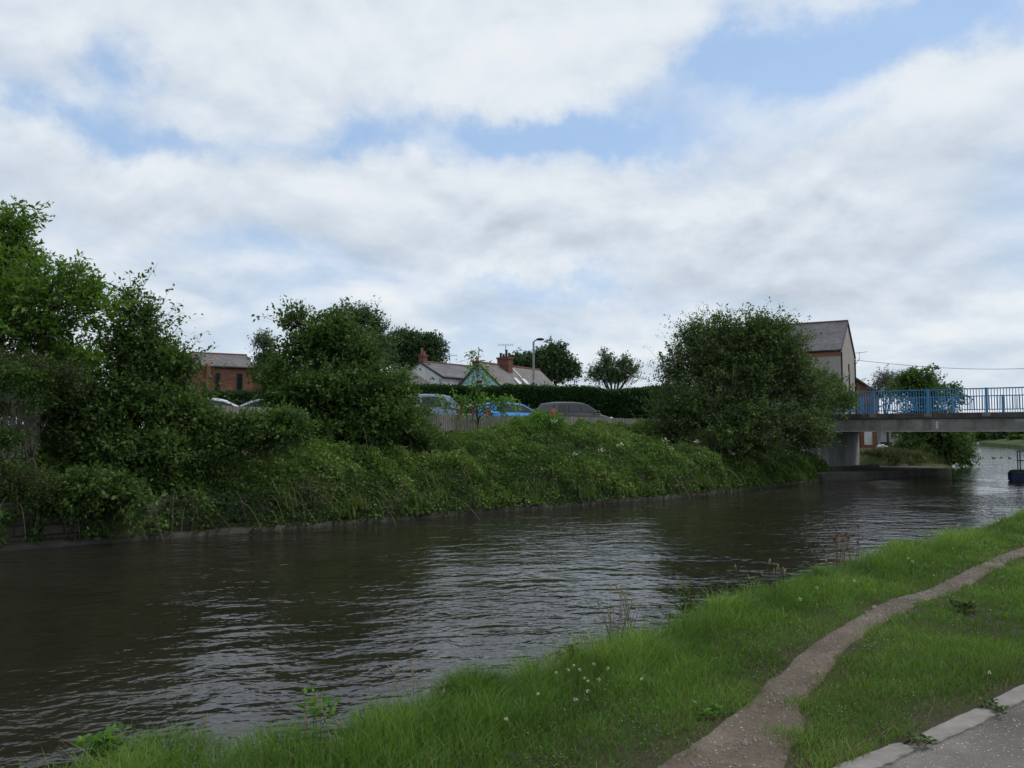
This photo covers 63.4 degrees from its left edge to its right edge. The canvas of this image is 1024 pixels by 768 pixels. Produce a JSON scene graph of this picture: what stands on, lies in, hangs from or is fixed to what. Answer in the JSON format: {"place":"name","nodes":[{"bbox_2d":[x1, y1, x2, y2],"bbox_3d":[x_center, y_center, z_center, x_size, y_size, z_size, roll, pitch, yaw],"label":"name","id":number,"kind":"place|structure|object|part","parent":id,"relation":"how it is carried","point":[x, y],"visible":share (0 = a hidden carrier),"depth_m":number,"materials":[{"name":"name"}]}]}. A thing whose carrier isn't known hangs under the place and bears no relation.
{"place":"outdoors","nodes":[
{"label":"outdoors","id":0,"kind":"place"},
{"bbox_2d":[0,442,1023,767],"bbox_3d":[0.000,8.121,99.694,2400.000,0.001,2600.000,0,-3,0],"label":"canal water","id":1,"kind":"structure","parent":0,"point":[236,634],"depth_m":11.38,"materials":[{"name":"liquid"}]},
{"bbox_2d":[0,433,1023,545],"bbox_3d":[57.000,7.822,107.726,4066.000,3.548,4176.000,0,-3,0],"label":"ground","id":2,"kind":"structure","parent":0,"point":[1001,443],"depth_m":22.04,"materials":[{"name":"soil"}]},
{"bbox_2d":[0,380,28,467],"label":"paling fence","id":3,"kind":"object","parent":2,"relation":"on","point":[11,424],"visible":0.19,"depth_m":17.57,"materials":[{"name":"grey wood"}]},
{"bbox_2d":[27,392,40,468],"bbox_3d":[-10.377,0.962,17.975,0.220,2.410,0.220,0,-3,0],"label":"fence post","id":4,"kind":"object","parent":2,"relation":"on","point":[34,424],"visible":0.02,"depth_m":17.90,"materials":[{"name":"grey wood"}]},
{"bbox_2d":[0,344,103,521],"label":"conifer shrub","id":5,"kind":"object","parent":2,"relation":"on","point":[38,477],"visible":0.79,"depth_m":16.45,"materials":[{"name":"green plant"}]},
{"bbox_2d":[0,358,63,486],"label":"ivy","id":6,"kind":"object","parent":5,"relation":"attached to","point":[30,388],"visible":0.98,"depth_m":16.15,"materials":[{"name":"green plant"}]},
{"bbox_2d":[0,195,140,433],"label":"broadleaf tree","id":7,"kind":"object","parent":2,"relation":"on","point":[26,286],"visible":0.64,"depth_m":17.93,"materials":[{"name":"green plant"}]},
{"bbox_2d":[19,459,167,539],"bbox_3d":[-8.353,2.354,16.499,2.785,1.753,1.952,-1,-4,21],"label":"sycamore shrub","id":8,"kind":"object","parent":2,"relation":"on","point":[89,491],"visible":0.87,"depth_m":16.17,"materials":[{"name":"green plant"}]},
{"bbox_2d":[1,262,236,484],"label":"birch tree","id":9,"kind":"object","parent":2,"relation":"on","point":[151,376],"visible":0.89,"depth_m":18.54,"materials":[{"name":"green plant"}]},
{"bbox_2d":[189,352,252,393],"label":"brick building","id":10,"kind":"structure","parent":2,"relation":"on","point":[236,365],"depth_m":59.61,"materials":[{"name":"brown brick"}]},
{"bbox_2d":[215,373,219,389],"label":"window","id":11,"kind":"structure","parent":10,"relation":"in","point":[217,378],"depth_m":58.99,"materials":[{"name":"black glass"}]},
{"bbox_2d":[236,373,242,390],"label":"window","id":12,"kind":"structure","parent":10,"relation":"in","point":[239,383],"depth_m":59.76,"materials":[{"name":"black glass"}]},
{"bbox_2d":[210,398,238,407],"bbox_3d":[-12.589,1.339,35.481,4.135,1.500,2.140,1,-4,-15],"label":"parked car","id":13,"kind":"object","parent":2,"relation":"on","point":[223,402],"visible":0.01,"depth_m":34.90,"materials":[{"name":"white paint"}]},
{"bbox_3d":[-12.082,0.873,34.881,1.200,0.370,0.173,1,-4,-15],"label":"side window","id":14,"kind":"part","parent":13,"relation":"part of","materials":[{"name":"black glass"}]},
{"bbox_2d":[147,386,322,489],"bbox_3d":[-6.440,1.259,19.285,4.097,2.393,1.995,0,-3,0],"label":"dark shrub","id":15,"kind":"object","parent":2,"relation":"on","point":[230,433],"visible":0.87,"depth_m":18.97,"materials":[{"name":"green plant"}]},
{"bbox_2d":[200,388,270,404],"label":"hedge","id":16,"kind":"object","parent":2,"relation":"on","point":[242,395],"visible":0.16,"depth_m":47.25,"materials":[{"name":"green plant"}]},
{"bbox_2d":[239,399,262,406],"bbox_3d":[-11.094,1.379,36.484,4.235,1.500,2.140,1,-4,-15],"label":"parked car","id":17,"kind":"object","parent":2,"relation":"on","point":[247,403],"depth_m":35.74,"materials":[{"name":"silver paint"}]},
{"bbox_2d":[245,328,280,384],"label":"poplar tree","id":18,"kind":"object","parent":2,"relation":"on","point":[258,341],"visible":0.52,"depth_m":50.00,"materials":[{"name":"green plant"}]},
{"bbox_2d":[179,405,379,468],"bbox_3d":[-5.926,1.476,23.347,0.364,1.560,9.315,-1,-4,22],"label":"paling fence","id":19,"kind":"object","parent":2,"relation":"on","point":[234,409],"visible":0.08,"depth_m":20.95,"materials":[{"name":"grey wood"}]},
{"bbox_2d":[253,367,340,389],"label":"brick building","id":20,"kind":"structure","parent":2,"relation":"on","point":[254,387],"depth_m":66.85,"materials":[{"name":"brown brick"}]},
{"bbox_2d":[233,295,446,456],"bbox_3d":[-5.045,-0.130,24.222,6.262,5.165,4.036,0,-3,0],"label":"hazel tree","id":21,"kind":"object","parent":2,"relation":"on","point":[354,391],"visible":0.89,"depth_m":23.70,"materials":[{"name":"green plant"}]},
{"bbox_2d":[332,295,403,367],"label":"poplar tree","id":22,"kind":"object","parent":2,"relation":"on","point":[367,314],"visible":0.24,"depth_m":46.90,"materials":[{"name":"green plant"}]},
{"bbox_2d":[0,426,805,546],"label":"bramble canes","id":23,"kind":"object","parent":2,"relation":"on","point":[309,487],"visible":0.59,"depth_m":20.04,"materials":[{"name":"green plant"}]},
{"bbox_2d":[377,323,449,370],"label":"sycamore tree","id":24,"kind":"object","parent":2,"relation":"on","point":[431,344],"visible":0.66,"depth_m":81.23,"materials":[{"name":"green plant"}]},
{"bbox_2d":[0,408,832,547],"bbox_3d":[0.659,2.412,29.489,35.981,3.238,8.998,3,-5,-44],"label":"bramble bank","id":25,"kind":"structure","parent":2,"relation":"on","point":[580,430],"depth_m":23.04,"materials":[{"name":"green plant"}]},
{"bbox_2d":[551,418,734,454],"bbox_3d":[4.540,1.978,30.256,9.211,1.408,2.476,3,-5,-42],"label":"bramble blossom","id":26,"kind":"object","parent":25,"relation":"attached to","point":[623,444],"visible":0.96,"depth_m":29.72,"materials":[{"name":"white plant"}]},
{"bbox_2d":[404,371,430,384],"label":"bungalow","id":27,"kind":"object","parent":2,"relation":"on","point":[421,379],"depth_m":55.01,"materials":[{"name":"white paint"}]},
{"bbox_2d":[394,423,465,466],"bbox_3d":[-2.604,1.873,25.021,2.544,2.032,1.983,0,-3,0],"label":"elder shrub","id":28,"kind":"object","parent":2,"relation":"on","point":[433,442],"visible":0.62,"depth_m":24.69,"materials":[{"name":"green plant"}]},
{"bbox_2d":[397,394,462,420],"bbox_3d":[-4.173,1.181,34.492,4.135,1.540,2.140,1,-3,-12],"label":"parked car","id":29,"kind":"object","parent":2,"relation":"on","point":[434,398],"visible":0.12,"depth_m":33.99,"materials":[{"name":"paint"}]},
{"bbox_3d":[-3.265,0.719,33.966,0.840,0.410,0.187,1,-3,-12],"label":"side window","id":30,"kind":"part","parent":29,"relation":"part of","materials":[{"name":"black glass"}]},
{"bbox_2d":[421,414,453,430],"bbox_3d":[-3.109,1.865,29.471,0.194,1.609,3.163,-2,-4,34],"label":"paling fence","id":31,"kind":"object","parent":2,"relation":"on","point":[446,425],"visible":0.12,"depth_m":30.25,"materials":[{"name":"grey wood"}]},
{"bbox_2d":[0,464,879,550],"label":"canal wall","id":32,"kind":"structure","parent":2,"relation":"on","point":[53,529],"depth_m":18.57,"materials":[{"name":"stone"}]},
{"bbox_2d":[409,348,477,384],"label":"white cottage","id":33,"kind":"structure","parent":2,"relation":"on","point":[443,373],"depth_m":62.20,"materials":[{"name":"stone"}]},
{"bbox_2d":[456,404,480,427],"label":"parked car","id":34,"kind":"object","parent":2,"relation":"on","point":[467,414],"depth_m":42.67,"materials":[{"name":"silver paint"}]},
{"bbox_2d":[430,347,529,431],"bbox_3d":[-1.183,0.662,29.583,3.679,3.987,1.720,0,-3,0],"label":"ash sapling","id":35,"kind":"object","parent":2,"relation":"on","point":[497,404],"visible":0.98,"depth_m":29.50,"materials":[{"name":"green plant"}]},
{"bbox_2d":[472,402,532,427],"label":"parked car","id":36,"kind":"object","parent":2,"relation":"on","point":[526,410],"visible":0.2,"depth_m":42.55,"materials":[{"name":"blue paint"}]},
{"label":"side window","id":37,"kind":"part","parent":36,"relation":"part of","materials":[{"name":"black glass"}]},
{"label":"side window","id":38,"kind":"part","parent":36,"relation":"part of","materials":[{"name":"black glass"}]},
{"bbox_2d":[460,350,554,386],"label":"blue house","id":39,"kind":"structure","parent":2,"relation":"on","point":[505,369],"depth_m":59.19,"materials":[{"name":"brown stone"}]},
{"bbox_2d":[475,379,482,386],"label":"window","id":40,"kind":"structure","parent":39,"relation":"in","point":[480,383],"depth_m":57.03,"materials":[{"name":"white paint"}]},
{"bbox_2d":[498,409,571,442],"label":"elder shrub","id":41,"kind":"object","parent":2,"relation":"on","point":[538,415],"visible":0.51,"depth_m":29.35,"materials":[{"name":"green plant"}]},
{"bbox_2d":[400,381,673,428],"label":"hedge","id":42,"kind":"object","parent":2,"relation":"on","point":[615,403],"visible":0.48,"depth_m":47.85,"materials":[{"name":"green plant"}]},
{"bbox_2d":[532,338,543,384],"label":"street lamp","id":43,"kind":"object","parent":2,"relation":"on","point":[533,378],"visible":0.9,"depth_m":51.62,"materials":[{"name":"grey metal"}]},
{"bbox_2d":[510,336,586,385],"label":"sycamore tree","id":44,"kind":"object","parent":2,"relation":"on","point":[554,363],"visible":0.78,"depth_m":73.38,"materials":[{"name":"green plant"}]},
{"bbox_2d":[454,415,658,430],"bbox_3d":[3.081,2.207,35.654,1.274,1.560,14.494,-3,-5,43],"label":"paling fence","id":45,"kind":"object","parent":2,"relation":"on","point":[485,422],"visible":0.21,"depth_m":31.81,"materials":[{"name":"grey wood"}]},
{"bbox_2d":[553,643,584,664],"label":"leafy weed","id":46,"kind":"object","parent":2,"relation":"on","point":[571,649],"visible":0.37,"depth_m":5.87,"materials":[{"name":"green plant"}]},
{"bbox_2d":[537,402,612,417],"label":"parked car","id":47,"kind":"object","parent":2,"relation":"on","point":[574,409],"visible":0.31,"depth_m":43.42,"materials":[{"name":"black paint"}]},
{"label":"rear window","id":48,"kind":"part","parent":47,"relation":"part of","materials":[{"name":"grey glass"}]},
{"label":"side window","id":49,"kind":"part","parent":47,"relation":"part of","materials":[{"name":"grey glass"}]},
{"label":"side window","id":50,"kind":"part","parent":47,"relation":"part of","materials":[{"name":"grey glass"}]},
{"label":"side window","id":51,"kind":"part","parent":47,"relation":"part of","materials":[{"name":"grey glass"}]},
{"bbox_2d":[610,582,611,638],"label":"grass stalk","id":52,"kind":"object","parent":2,"relation":"on","point":[610,606],"depth_m":6.31,"materials":[{"name":"brown plant"}]},
{"bbox_2d":[581,346,645,389],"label":"willow tree","id":53,"kind":"object","parent":2,"relation":"on","point":[612,373],"visible":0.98,"depth_m":65.83,"materials":[{"name":"green plant"}]},
{"bbox_2d":[628,297,877,467],"bbox_3d":[10.552,-0.105,34.928,11.525,7.185,6.437,0,-3,0],"label":"hawthorn tree","id":54,"kind":"object","parent":2,"relation":"on","point":[760,367],"visible":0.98,"depth_m":34.54,"materials":[{"name":"green plant"}]},
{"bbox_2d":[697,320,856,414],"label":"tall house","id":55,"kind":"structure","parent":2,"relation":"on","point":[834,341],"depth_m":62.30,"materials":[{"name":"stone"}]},
{"bbox_2d":[832,535,834,562],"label":"grass stalk","id":56,"kind":"object","parent":2,"relation":"on","point":[833,537],"depth_m":9.83,"materials":[{"name":"brown plant"}]},
{"bbox_2d":[808,362,858,442],"bbox_3d":[14.733,0.871,38.611,2.780,3.861,1.974,-1,-4,19],"label":"laurel shrub","id":57,"kind":"object","parent":2,"relation":"on","point":[832,373],"visible":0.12,"depth_m":38.43,"materials":[{"name":"green plant"}]},
{"bbox_2d":[835,527,837,566],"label":"grass stalk","id":58,"kind":"object","parent":2,"relation":"on","point":[836,528],"depth_m":9.85,"materials":[{"name":"brown plant"}]},
{"bbox_2d":[843,533,849,563],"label":"grass stalk","id":59,"kind":"object","parent":2,"relation":"on","point":[848,536],"depth_m":9.99,"materials":[{"name":"brown plant"}]},
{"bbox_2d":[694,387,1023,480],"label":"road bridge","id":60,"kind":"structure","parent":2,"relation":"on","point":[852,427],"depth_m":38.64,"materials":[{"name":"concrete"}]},
{"bbox_2d":[856,377,884,413],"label":"brick lean to","id":61,"kind":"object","parent":2,"relation":"on","point":[863,386],"visible":0.14,"depth_m":66.43,"materials":[{"name":"brick"}]},
{"bbox_2d":[862,404,869,413],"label":"window","id":62,"kind":"structure","parent":61,"relation":"in","point":[862,404],"depth_m":66.34,"materials":[{"name":"black glass"}]},
{"bbox_2d":[859,432,895,447],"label":"brick outbuilding","id":63,"kind":"structure","parent":2,"relation":"on","point":[870,439],"depth_m":60.34,"materials":[{"name":"red brick"}]},
{"bbox_2d":[867,364,899,446],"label":"lilac shrub","id":64,"kind":"object","parent":2,"relation":"on","point":[878,383],"visible":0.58,"depth_m":57.97,"materials":[{"name":"green plant"}]},
{"bbox_2d":[859,445,949,465],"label":"dry reeds","id":65,"kind":"object","parent":2,"relation":"on","point":[893,453],"visible":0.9,"depth_m":47.95,"materials":[{"name":"green plant"}]},
{"bbox_2d":[879,362,983,467],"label":"alder tree","id":66,"kind":"object","parent":2,"relation":"on","point":[953,447],"visible":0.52,"depth_m":52.47,"materials":[{"name":"green plant"}]},
{"bbox_2d":[972,432,993,440],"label":"tree","id":67,"kind":"object","parent":2,"relation":"on","point":[982,435],"visible":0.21,"depth_m":159.86,"materials":[{"name":"green plant"}]},
{"bbox_2d":[984,432,1009,439],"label":"tree","id":68,"kind":"object","parent":2,"relation":"on","point":[997,435],"visible":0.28,"depth_m":147.82,"materials":[{"name":"green plant"}]},
{"bbox_2d":[1004,432,1023,439],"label":"tree","id":69,"kind":"object","parent":2,"relation":"on","point":[1014,435],"visible":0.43,"depth_m":133.73,"materials":[{"name":"green plant"}]},
{"bbox_2d":[1008,450,1023,481],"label":"jetty","id":70,"kind":"object","parent":2,"relation":"on","point":[1016,475],"visible":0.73,"depth_m":37.58,"materials":[{"name":"metal"}]},
{"bbox_2d":[0,0,1023,427],"label":"sky","id":71,"kind":"structure","parent":0,"point":[584,174],"materials":[{"name":"white"}]},
{"bbox_2d":[0,506,1023,767],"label":"grass verge","id":72,"kind":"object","parent":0,"point":[934,722],"depth_m":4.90,"materials":[{"name":"green plant"}]},
{"bbox_2d":[72,722,131,766],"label":"leafy weed","id":73,"kind":"object","parent":72,"relation":"on","point":[102,737],"visible":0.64,"depth_m":4.17,"materials":[{"name":"green plant"}]},
{"bbox_2d":[82,719,250,767],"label":"grass tussock","id":74,"kind":"object","parent":72,"relation":"on","point":[191,741],"depth_m":4.23,"materials":[{"name":"green plant"}]},
{"bbox_2d":[195,727,198,758],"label":"grass stalk","id":75,"kind":"object","parent":72,"relation":"on","point":[196,739],"depth_m":4.08,"materials":[{"name":"beige plant"}]},
{"bbox_2d":[196,713,207,767],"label":"grass stalk","id":76,"kind":"object","parent":72,"relation":"on","point":[203,729],"depth_m":4.11,"materials":[{"name":"green plant"}]},
{"bbox_2d":[205,713,345,767],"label":"grass tussock","id":77,"kind":"object","parent":72,"relation":"on","point":[293,741],"depth_m":4.31,"materials":[{"name":"green plant"}]},
{"bbox_2d":[312,694,315,741],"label":"grass stalk","id":78,"kind":"object","parent":72,"relation":"on","point":[314,710],"depth_m":4.35,"materials":[{"name":"green plant"}]},
{"bbox_2d":[293,685,341,730],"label":"leafy weed","id":79,"kind":"object","parent":72,"relation":"on","point":[324,702],"visible":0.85,"depth_m":4.67,"materials":[{"name":"green plant"}]},
{"bbox_2d":[320,698,321,744],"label":"grass stalk","id":80,"kind":"object","parent":72,"relation":"on","point":[320,711],"depth_m":4.39,"materials":[{"name":"green plant"}]},
{"bbox_2d":[307,697,438,742],"bbox_3d":[-0.691,1.873,4.668,0.861,0.153,0.863,0,-3,0],"label":"grass tussock","id":81,"kind":"object","parent":72,"relation":"on","point":[348,710],"depth_m":4.67,"materials":[{"name":"green plant"}]},
{"bbox_2d":[386,664,413,706],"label":"grass stalk","id":82,"kind":"object","parent":72,"relation":"on","point":[390,669],"depth_m":4.89,"materials":[{"name":"beige plant"}]},
{"bbox_2d":[413,658,528,709],"bbox_3d":[-0.216,1.864,5.118,0.809,0.225,0.948,0,-3,0],"label":"grass tussock","id":83,"kind":"object","parent":72,"relation":"on","point":[453,679],"depth_m":5.13,"materials":[{"name":"green plant"}]},
{"bbox_2d":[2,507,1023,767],"bbox_3d":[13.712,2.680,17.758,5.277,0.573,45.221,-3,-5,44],"label":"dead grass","id":84,"kind":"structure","parent":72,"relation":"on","point":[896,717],"depth_m":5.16,"materials":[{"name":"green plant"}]},
{"bbox_2d":[595,627,676,657],"bbox_3d":[0.928,1.955,6.229,0.845,0.176,0.846,0,-3,0],"label":"grass tussock","id":85,"kind":"object","parent":72,"relation":"on","point":[638,637],"depth_m":6.30,"materials":[{"name":"green plant"}]},
{"bbox_2d":[668,580,703,614],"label":"leafy weed","id":86,"kind":"object","parent":72,"relation":"on","point":[682,593],"visible":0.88,"depth_m":7.57,"materials":[{"name":"green plant"}]},
{"bbox_2d":[691,699,726,719],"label":"leafy weed","id":87,"kind":"object","parent":72,"relation":"on","point":[712,704],"visible":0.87,"depth_m":4.69,"materials":[{"name":"green plant"}]},
{"bbox_2d":[679,593,778,620],"bbox_3d":[2.014,2.036,7.667,0.959,0.184,0.992,0,-3,0],"label":"grass tussock","id":88,"kind":"object","parent":72,"relation":"on","point":[754,607],"depth_m":7.57,"materials":[{"name":"green plant"}]},
{"bbox_2d":[796,563,876,580],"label":"grass tussock","id":89,"kind":"object","parent":72,"relation":"on","point":[817,570],"depth_m":9.36,"materials":[{"name":"green plant"}]},
{"bbox_2d":[837,532,839,567],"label":"grass stalk","id":90,"kind":"object","parent":72,"relation":"on","point":[838,533],"depth_m":9.91,"materials":[{"name":"brown plant"}]},
{"bbox_2d":[833,743,914,767],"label":"kerb stone","id":91,"kind":"object","parent":72,"relation":"on","point":[889,754],"visible":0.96,"depth_m":4.08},
{"bbox_2d":[861,537,942,554],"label":"grass tussock","id":92,"kind":"object","parent":72,"relation":"on","point":[916,542],"depth_m":11.52,"materials":[{"name":"green plant"}]},
{"bbox_2d":[923,708,995,744],"bbox_3d":[2.455,1.969,4.553,0.762,0.208,0.143,3,-4,-37],"label":"kerb stone","id":93,"kind":"object","parent":72,"relation":"on","point":[958,725],"visible":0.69,"depth_m":4.54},
{"bbox_2d":[946,597,977,613],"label":"leafy weed","id":94,"kind":"object","parent":72,"relation":"on","point":[964,605],"visible":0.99,"depth_m":7.41,"materials":[{"name":"green plant"}]},
{"bbox_2d":[983,684,1023,710],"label":"kerb stone","id":95,"kind":"object","parent":72,"relation":"on","point":[1013,697],"visible":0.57,"depth_m":4.98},
{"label":"telegraph pole","id":96,"kind":"object","parent":72,"relation":"on","visible":0},
{"bbox_2d":[859,360,1023,368],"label":"overhead cable","id":97,"kind":"object","parent":96,"relation":"attached to","point":[921,366],"visible":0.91,"depth_m":65.12,"materials":[{"name":"black rubber"}]},
{"bbox_2d":[658,547,1023,767],"bbox_3d":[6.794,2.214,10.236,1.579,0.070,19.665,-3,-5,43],"label":"dirt path","id":98,"kind":"structure","parent":0,"point":[729,732],"depth_m":4.77,"materials":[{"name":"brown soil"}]},
{"bbox_2d":[883,702,1023,767],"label":"tarmac road","id":99,"kind":"structure","parent":0,"point":[997,741],"depth_m":4.23,"materials":[{"name":"grey asphalt"}]},
{"bbox_2d":[906,730,937,747],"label":"leafy weed","id":100,"kind":"object","parent":99,"relation":"on","point":[919,738],"visible":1,"depth_m":4.25,"materials":[{"name":"green plant"}]},
{"bbox_2d":[977,697,1009,715],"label":"leafy weed","id":101,"kind":"object","parent":99,"relation":"on","point":[991,703],"visible":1,"depth_m":4.81,"materials":[{"name":"green plant"}]}
]}

